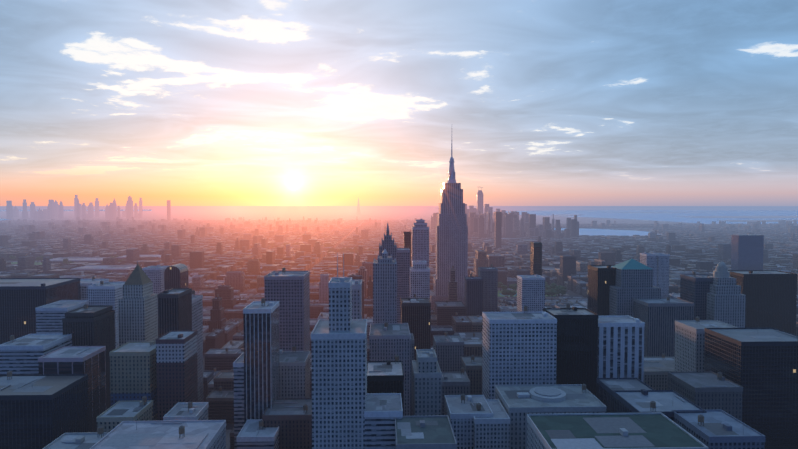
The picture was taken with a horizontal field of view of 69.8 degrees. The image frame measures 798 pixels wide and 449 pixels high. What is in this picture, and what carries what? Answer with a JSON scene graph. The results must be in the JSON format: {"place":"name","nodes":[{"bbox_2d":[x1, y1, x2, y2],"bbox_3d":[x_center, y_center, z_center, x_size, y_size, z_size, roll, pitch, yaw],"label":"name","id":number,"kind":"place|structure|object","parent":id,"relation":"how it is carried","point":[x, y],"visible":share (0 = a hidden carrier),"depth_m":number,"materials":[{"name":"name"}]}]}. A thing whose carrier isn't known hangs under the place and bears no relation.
{"place":"outdoors","nodes":[
{"label":"outdoors","id":0,"kind":"place"},
{"bbox_2d":[0,210,151,210],"bbox_3d":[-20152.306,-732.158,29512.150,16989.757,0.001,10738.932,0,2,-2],"label":"water","id":1,"kind":"structure","parent":0,"point":[73,210],"depth_m":28517.09,"materials":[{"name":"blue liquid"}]},
{"bbox_2d":[71,265,135,271],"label":"hall","id":2,"kind":"structure","parent":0,"point":[101,267],"depth_m":2123.16,"materials":[{"name":"grey"}]},
{"bbox_2d":[11,262,555,296],"bbox_3d":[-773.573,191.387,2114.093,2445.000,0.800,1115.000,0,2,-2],"label":"park lawn","id":3,"kind":"structure","parent":0,"point":[40,263],"depth_m":1757.72,"materials":[{"name":"green plant"}]},
{"bbox_2d":[0,219,797,448],"bbox_3d":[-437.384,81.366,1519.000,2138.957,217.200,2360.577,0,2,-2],"label":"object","id":4,"kind":"object","parent":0,"point":[622,426],"visible":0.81,"depth_m":516.44,"materials":[{"name":"grey concrete"}]},
{"bbox_2d":[0,206,797,448],"bbox_3d":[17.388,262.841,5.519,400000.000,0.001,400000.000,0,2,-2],"label":"ground","id":5,"kind":"structure","parent":0,"point":[348,213],"depth_m":20713.09,"materials":[{"name":"grey"}]},
{"bbox_2d":[0,334,71,374],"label":"office building","id":6,"kind":"structure","parent":5,"relation":"on","point":[20,362],"depth_m":586.65,"materials":[{"name":"grey concrete"}]},
{"bbox_2d":[0,279,80,344],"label":"office building","id":7,"kind":"structure","parent":5,"relation":"on","point":[17,314],"depth_m":789.33,"materials":[{"name":"grey concrete"}]},
{"bbox_2d":[0,375,88,448],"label":"office building","id":8,"kind":"structure","parent":5,"relation":"on","point":[33,424],"depth_m":488.88,"materials":[{"name":"grey concrete"}]},
{"bbox_2d":[36,301,88,333],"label":"office building","id":9,"kind":"structure","parent":5,"relation":"on","point":[48,322],"depth_m":736.64,"materials":[{"name":"grey concrete"}]},
{"bbox_2d":[38,347,105,431],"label":"building","id":10,"kind":"structure","parent":5,"relation":"on","point":[94,368],"depth_m":581.50,"materials":[{"name":"grey concrete"}]},
{"bbox_2d":[46,434,105,448],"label":"roof","id":11,"kind":"structure","parent":5,"relation":"on","point":[89,438],"depth_m":394.21,"materials":[{"name":"concrete"}]},
{"bbox_2d":[50,258,102,265],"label":"hall","id":12,"kind":"structure","parent":5,"relation":"on","point":[64,264],"depth_m":2468.08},
{"bbox_2d":[63,307,114,409],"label":"office building","id":13,"kind":"structure","parent":5,"relation":"on","point":[101,332],"depth_m":654.24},
{"bbox_2d":[80,279,108,299],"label":"building","id":14,"kind":"structure","parent":5,"relation":"on","point":[83,292],"depth_m":893.01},
{"bbox_2d":[88,282,124,348],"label":"building","id":15,"kind":"structure","parent":5,"relation":"on","point":[103,297],"depth_m":791.99,"materials":[{"name":"grey concrete"}]},
{"bbox_2d":[97,402,152,431],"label":"office building","id":16,"kind":"structure","parent":5,"relation":"on","point":[147,415],"depth_m":515.32,"materials":[{"name":"grey concrete"}]},
{"bbox_2d":[110,343,156,420],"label":"office building","id":17,"kind":"structure","parent":5,"relation":"on","point":[133,377],"depth_m":562.03,"materials":[{"name":"grey concrete"}]},
{"bbox_2d":[118,282,157,346],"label":"skyscraper","id":18,"kind":"structure","parent":5,"relation":"on","point":[137,313],"depth_m":692.18,"materials":[{"name":"grey concrete"}]},
{"bbox_2d":[118,255,160,259],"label":"hall","id":19,"kind":"structure","parent":5,"relation":"on","point":[140,255],"depth_m":2597.91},
{"bbox_2d":[144,266,165,304],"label":"building","id":20,"kind":"structure","parent":5,"relation":"on","point":[156,277],"depth_m":1018.87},
{"bbox_2d":[93,422,225,448],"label":"roof","id":21,"kind":"structure","parent":5,"relation":"on","point":[201,428],"depth_m":399.27,"materials":[{"name":"grey concrete"}]},
{"bbox_2d":[158,289,191,337],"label":"office building","id":22,"kind":"structure","parent":5,"relation":"on","point":[174,313],"depth_m":623.67,"materials":[{"name":"concrete"}]},
{"bbox_2d":[164,263,188,289],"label":"building","id":23,"kind":"structure","parent":5,"relation":"on","point":[176,276],"depth_m":954.05,"materials":[{"name":"concrete"}]},
{"bbox_2d":[156,331,197,420],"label":"skyscraper","id":24,"kind":"structure","parent":5,"relation":"on","point":[176,373],"depth_m":563.71,"materials":[{"name":"grey concrete"}]},
{"bbox_2d":[167,404,207,419],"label":"office building","id":25,"kind":"structure","parent":5,"relation":"on","point":[178,408],"depth_m":514.48,"materials":[{"name":"grey concrete"}]},
{"bbox_2d":[192,296,203,401],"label":"skyscraper","id":26,"kind":"structure","parent":5,"relation":"on","point":[197,315],"depth_m":701.30,"materials":[{"name":"grey concrete"}]},
{"bbox_2d":[234,354,243,448],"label":"building","id":27,"kind":"structure","parent":5,"relation":"on","point":[238,398],"depth_m":545.26,"materials":[{"name":"grey concrete"}]},
{"bbox_2d":[237,421,278,448],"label":"office building","id":28,"kind":"structure","parent":5,"relation":"on","point":[269,431],"depth_m":498.85,"materials":[{"name":"grey concrete"}]},
{"bbox_2d":[243,302,279,423],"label":"skyscraper","id":29,"kind":"structure","parent":5,"relation":"on","point":[261,368],"depth_m":536.32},
{"bbox_2d":[264,272,309,350],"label":"pink office","id":30,"kind":"structure","parent":5,"relation":"on","point":[292,297],"depth_m":661.19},
{"bbox_2d":[263,399,311,448],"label":"office building","id":31,"kind":"structure","parent":5,"relation":"on","point":[295,434],"depth_m":518.15,"materials":[{"name":"grey concrete"}]},
{"bbox_2d":[9,242,566,295],"bbox_3d":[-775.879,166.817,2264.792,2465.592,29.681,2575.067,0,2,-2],"label":"tree crowns","id":32,"kind":"object","parent":5,"relation":"on","point":[553,288],"visible":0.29,"depth_m":1737.97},
{"bbox_2d":[279,352,309,397],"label":"office building","id":33,"kind":"structure","parent":5,"relation":"on","point":[294,381],"depth_m":590.94,"materials":[{"name":"grey concrete"}]},
{"bbox_2d":[311,279,366,448],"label":"white tower","id":34,"kind":"structure","parent":5,"relation":"on","point":[339,381],"depth_m":420.48,"materials":[{"name":"white concrete"}]},
{"bbox_2d":[352,280,361,318],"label":"skyscraper","id":35,"kind":"structure","parent":5,"relation":"on","point":[356,303],"depth_m":553.44,"materials":[{"name":"grey concrete"}]},
{"bbox_2d":[6,187,730,260],"bbox_3d":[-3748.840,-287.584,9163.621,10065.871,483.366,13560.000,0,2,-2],"label":"distant skyscrapers","id":36,"kind":"structure","parent":5,"relation":"on","point":[55,209],"depth_m":10731.91,"materials":[{"name":"grey"}]},
{"bbox_2d":[365,395,401,448],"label":"office building","id":37,"kind":"structure","parent":5,"relation":"on","point":[379,432],"depth_m":422.12,"materials":[{"name":"grey concrete"}]},
{"bbox_2d":[373,254,396,322],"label":"skyscraper","id":38,"kind":"structure","parent":5,"relation":"on","point":[384,288],"depth_m":655.23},
{"bbox_2d":[367,362,403,415],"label":"building","id":39,"kind":"structure","parent":5,"relation":"on","point":[385,386],"depth_m":483.55,"materials":[{"name":"grey concrete"}]},
{"bbox_2d":[379,230,396,261],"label":"skyscraper","id":40,"kind":"structure","parent":5,"relation":"on","point":[389,246],"depth_m":803.25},
{"bbox_2d":[369,324,409,415],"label":"building","id":41,"kind":"structure","parent":5,"relation":"on","point":[384,349],"depth_m":590.02,"materials":[{"name":"grey concrete"}]},
{"bbox_2d":[0,211,797,448],"bbox_3d":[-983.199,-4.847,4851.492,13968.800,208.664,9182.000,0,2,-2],"label":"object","id":42,"kind":"object","parent":5,"relation":"on","point":[210,246],"visible":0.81,"depth_m":2852.21,"materials":[{"name":"grey concrete"}]},
{"bbox_2d":[397,249,409,322],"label":"pink tower","id":43,"kind":"structure","parent":5,"relation":"on","point":[403,274],"depth_m":925.93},
{"bbox_2d":[404,234,410,266],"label":"skyscraper","id":44,"kind":"structure","parent":5,"relation":"on","point":[407,240],"depth_m":1207.07,"materials":[{"name":"grey concrete"}]},
{"bbox_2d":[410,334,413,415],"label":"skyscraper","id":45,"kind":"structure","parent":5,"relation":"on","point":[411,352],"depth_m":645.49,"materials":[{"name":"stone"}]},
{"bbox_2d":[401,299,430,359],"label":"skyscraper","id":46,"kind":"structure","parent":5,"relation":"on","point":[417,319],"depth_m":801.38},
{"bbox_2d":[410,261,429,299],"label":"skyscraper","id":47,"kind":"structure","parent":5,"relation":"on","point":[419,284],"depth_m":998.79,"materials":[{"name":"grey concrete"}]},
{"bbox_2d":[411,222,428,266],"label":"skyscraper","id":48,"kind":"structure","parent":5,"relation":"on","point":[420,245],"depth_m":1205.49,"materials":[{"name":"grey concrete"}]},
{"bbox_2d":[395,417,454,448],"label":"building roof","id":49,"kind":"structure","parent":5,"relation":"on","point":[441,432],"depth_m":399.00,"materials":[{"name":"grey concrete"}]},
{"bbox_2d":[412,350,440,415],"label":"building","id":50,"kind":"structure","parent":5,"relation":"on","point":[426,396],"depth_m":491.05,"materials":[{"name":"stone"}]},
{"bbox_2d":[433,336,463,371],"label":"office building","id":51,"kind":"structure","parent":5,"relation":"on","point":[448,358],"depth_m":739.93,"materials":[{"name":"concrete"}]},
{"bbox_2d":[441,373,469,414],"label":"office building","id":52,"kind":"structure","parent":5,"relation":"on","point":[453,390],"depth_m":596.56,"materials":[{"name":"grey concrete"}]},
{"bbox_2d":[445,396,490,448],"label":"building","id":53,"kind":"structure","parent":5,"relation":"on","point":[463,430],"depth_m":467.01,"materials":[{"name":"grey concrete"}]},
{"bbox_2d":[461,357,481,394],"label":"office building","id":54,"kind":"structure","parent":5,"relation":"on","point":[474,376],"depth_m":649.27,"materials":[{"name":"grey concrete"}]},
{"bbox_2d":[474,401,509,448],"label":"building","id":55,"kind":"structure","parent":5,"relation":"on","point":[491,436],"depth_m":461.16,"materials":[{"name":"grey concrete"}]},
{"bbox_2d":[482,313,556,398],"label":"office building","id":56,"kind":"structure","parent":5,"relation":"on","point":[518,354],"depth_m":561.80,"materials":[{"name":"concrete"}]},
{"bbox_2d":[517,276,544,311],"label":"office building","id":57,"kind":"structure","parent":5,"relation":"on","point":[531,295],"depth_m":1041.66,"materials":[{"name":"grey concrete"}]},
{"bbox_2d":[530,242,541,275],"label":"skyscraper","id":58,"kind":"structure","parent":5,"relation":"on","point":[535,260],"depth_m":1310.34,"materials":[{"name":"grey concrete"}]},
{"bbox_2d":[495,386,605,448],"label":"building","id":59,"kind":"structure","parent":5,"relation":"on","point":[518,430],"depth_m":481.76,"materials":[{"name":"concrete"}]},
{"bbox_2d":[546,309,597,396],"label":"black tower","id":60,"kind":"structure","parent":5,"relation":"on","point":[577,353],"depth_m":585.18,"materials":[{"name":"black glass"}]},
{"bbox_2d":[587,266,615,315],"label":"skyscraper","id":61,"kind":"structure","parent":5,"relation":"on","point":[600,283],"depth_m":839.35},
{"bbox_2d":[527,414,703,448],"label":"green roof","id":62,"kind":"structure","parent":5,"relation":"on","point":[661,431],"depth_m":391.55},
{"bbox_2d":[597,317,643,381],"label":"office building","id":63,"kind":"structure","parent":5,"relation":"on","point":[621,349],"depth_m":593.92,"materials":[{"name":"white concrete"}]},
{"bbox_2d":[597,379,651,412],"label":"building","id":64,"kind":"structure","parent":5,"relation":"on","point":[604,397],"depth_m":516.94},
{"bbox_2d":[609,267,660,316],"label":"skyscraper","id":65,"kind":"structure","parent":5,"relation":"on","point":[631,284],"depth_m":818.50,"materials":[{"name":"stone"}]},
{"bbox_2d":[640,255,656,286],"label":"skyscraper","id":66,"kind":"structure","parent":5,"relation":"on","point":[650,262],"depth_m":1302.26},
{"bbox_2d":[613,391,699,420],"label":"building","id":67,"kind":"structure","parent":5,"relation":"on","point":[669,401],"depth_m":463.02,"materials":[{"name":"grey concrete"}]},
{"bbox_2d":[643,358,674,389],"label":"office building","id":68,"kind":"structure","parent":5,"relation":"on","point":[657,382],"depth_m":661.64,"materials":[{"name":"concrete"}]},
{"bbox_2d":[657,256,668,296],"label":"skyscraper","id":69,"kind":"structure","parent":5,"relation":"on","point":[663,273],"depth_m":1303.59,"materials":[{"name":"grey concrete"}]},
{"bbox_2d":[633,298,693,356],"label":"office building","id":70,"kind":"structure","parent":5,"relation":"on","point":[659,334],"depth_m":769.50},
{"bbox_2d":[680,275,712,319],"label":"office building","id":71,"kind":"structure","parent":5,"relation":"on","point":[694,292],"depth_m":802.35,"materials":[{"name":"grey concrete"}]},
{"bbox_2d":[674,321,734,371],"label":"office building","id":72,"kind":"structure","parent":5,"relation":"on","point":[689,349],"depth_m":637.11,"materials":[{"name":"grey concrete"}]},
{"bbox_2d":[668,373,741,421],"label":"building","id":73,"kind":"structure","parent":5,"relation":"on","point":[730,403],"depth_m":515.56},
{"bbox_2d":[674,411,764,448],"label":"building","id":74,"kind":"structure","parent":5,"relation":"on","point":[739,428],"depth_m":406.18,"materials":[{"name":"grey concrete"}]},
{"bbox_2d":[706,276,745,327],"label":"skyscraper","id":75,"kind":"structure","parent":5,"relation":"on","point":[726,301],"depth_m":783.66,"materials":[{"name":"stone"}]},
{"bbox_2d":[731,235,763,269],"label":"office building","id":76,"kind":"structure","parent":5,"relation":"on","point":[746,252],"depth_m":1964.42,"materials":[{"name":"grey concrete"}]},
{"bbox_2d":[704,329,797,448],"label":"office building","id":77,"kind":"structure","parent":5,"relation":"on","point":[765,378],"depth_m":533.97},
{"bbox_2d":[730,271,796,334],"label":"office building","id":78,"kind":"structure","parent":5,"relation":"on","point":[770,301],"depth_m":933.16,"materials":[{"name":"grey concrete"}]},
{"bbox_2d":[0,244,797,436],"bbox_3d":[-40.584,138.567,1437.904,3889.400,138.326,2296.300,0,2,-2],"label":"buildings","id":79,"kind":"structure","parent":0,"point":[224,353],"depth_m":1342.32,"materials":[{"name":"grey concrete"}]},
{"bbox_2d":[0,0,797,205],"label":"sky","id":80,"kind":"structure","parent":0,"point":[182,102],"materials":[{"name":"blue"}]},
{"bbox_2d":[430,183,467,308],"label":"skyscraper","id":81,"kind":"structure","parent":0,"point":[451,238],"depth_m":1307.45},
{"bbox_2d":[447,143,455,182],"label":"skyscraper spire","id":82,"kind":"structure","parent":81,"relation":"on","point":[451,175],"depth_m":1319.14,"materials":[{"name":"silver metal"}]},
{"bbox_2d":[551,214,579,215],"bbox_3d":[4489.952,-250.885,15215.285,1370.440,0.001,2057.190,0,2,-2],"label":"water","id":83,"kind":"structure","parent":0,"point":[564,215],"depth_m":14588.00,"materials":[{"name":"liquid"}]},
{"bbox_2d":[554,228,648,235],"bbox_3d":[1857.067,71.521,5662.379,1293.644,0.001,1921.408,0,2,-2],"label":"river water","id":84,"kind":"structure","parent":0,"point":[591,232],"depth_m":5500.06,"materials":[{"name":"blue liquid"}]},
{"bbox_2d":[506,210,797,223],"bbox_3d":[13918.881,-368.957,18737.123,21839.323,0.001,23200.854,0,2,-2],"label":"bay water","id":85,"kind":"structure","parent":0,"point":[616,214],"depth_m":16200.93,"materials":[{"name":"blue liquid"}]},
{"bbox_2d":[620,212,718,212],"bbox_3d":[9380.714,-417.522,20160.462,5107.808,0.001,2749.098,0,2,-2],"label":"bay spit","id":86,"kind":"structure","parent":85,"relation":"on","point":[669,212],"depth_m":20618.54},
{"bbox_2d":[672,216,797,218],"bbox_3d":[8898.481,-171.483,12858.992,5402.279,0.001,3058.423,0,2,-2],"label":"water","id":87,"kind":"structure","parent":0,"point":[756,217],"depth_m":13292.08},
{"bbox_2d":[720,220,797,221],"bbox_3d":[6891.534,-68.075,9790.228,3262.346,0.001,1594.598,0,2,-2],"label":"water","id":88,"kind":"structure","parent":0,"point":[754,220],"depth_m":9807.24,"materials":[{"name":"liquid"}]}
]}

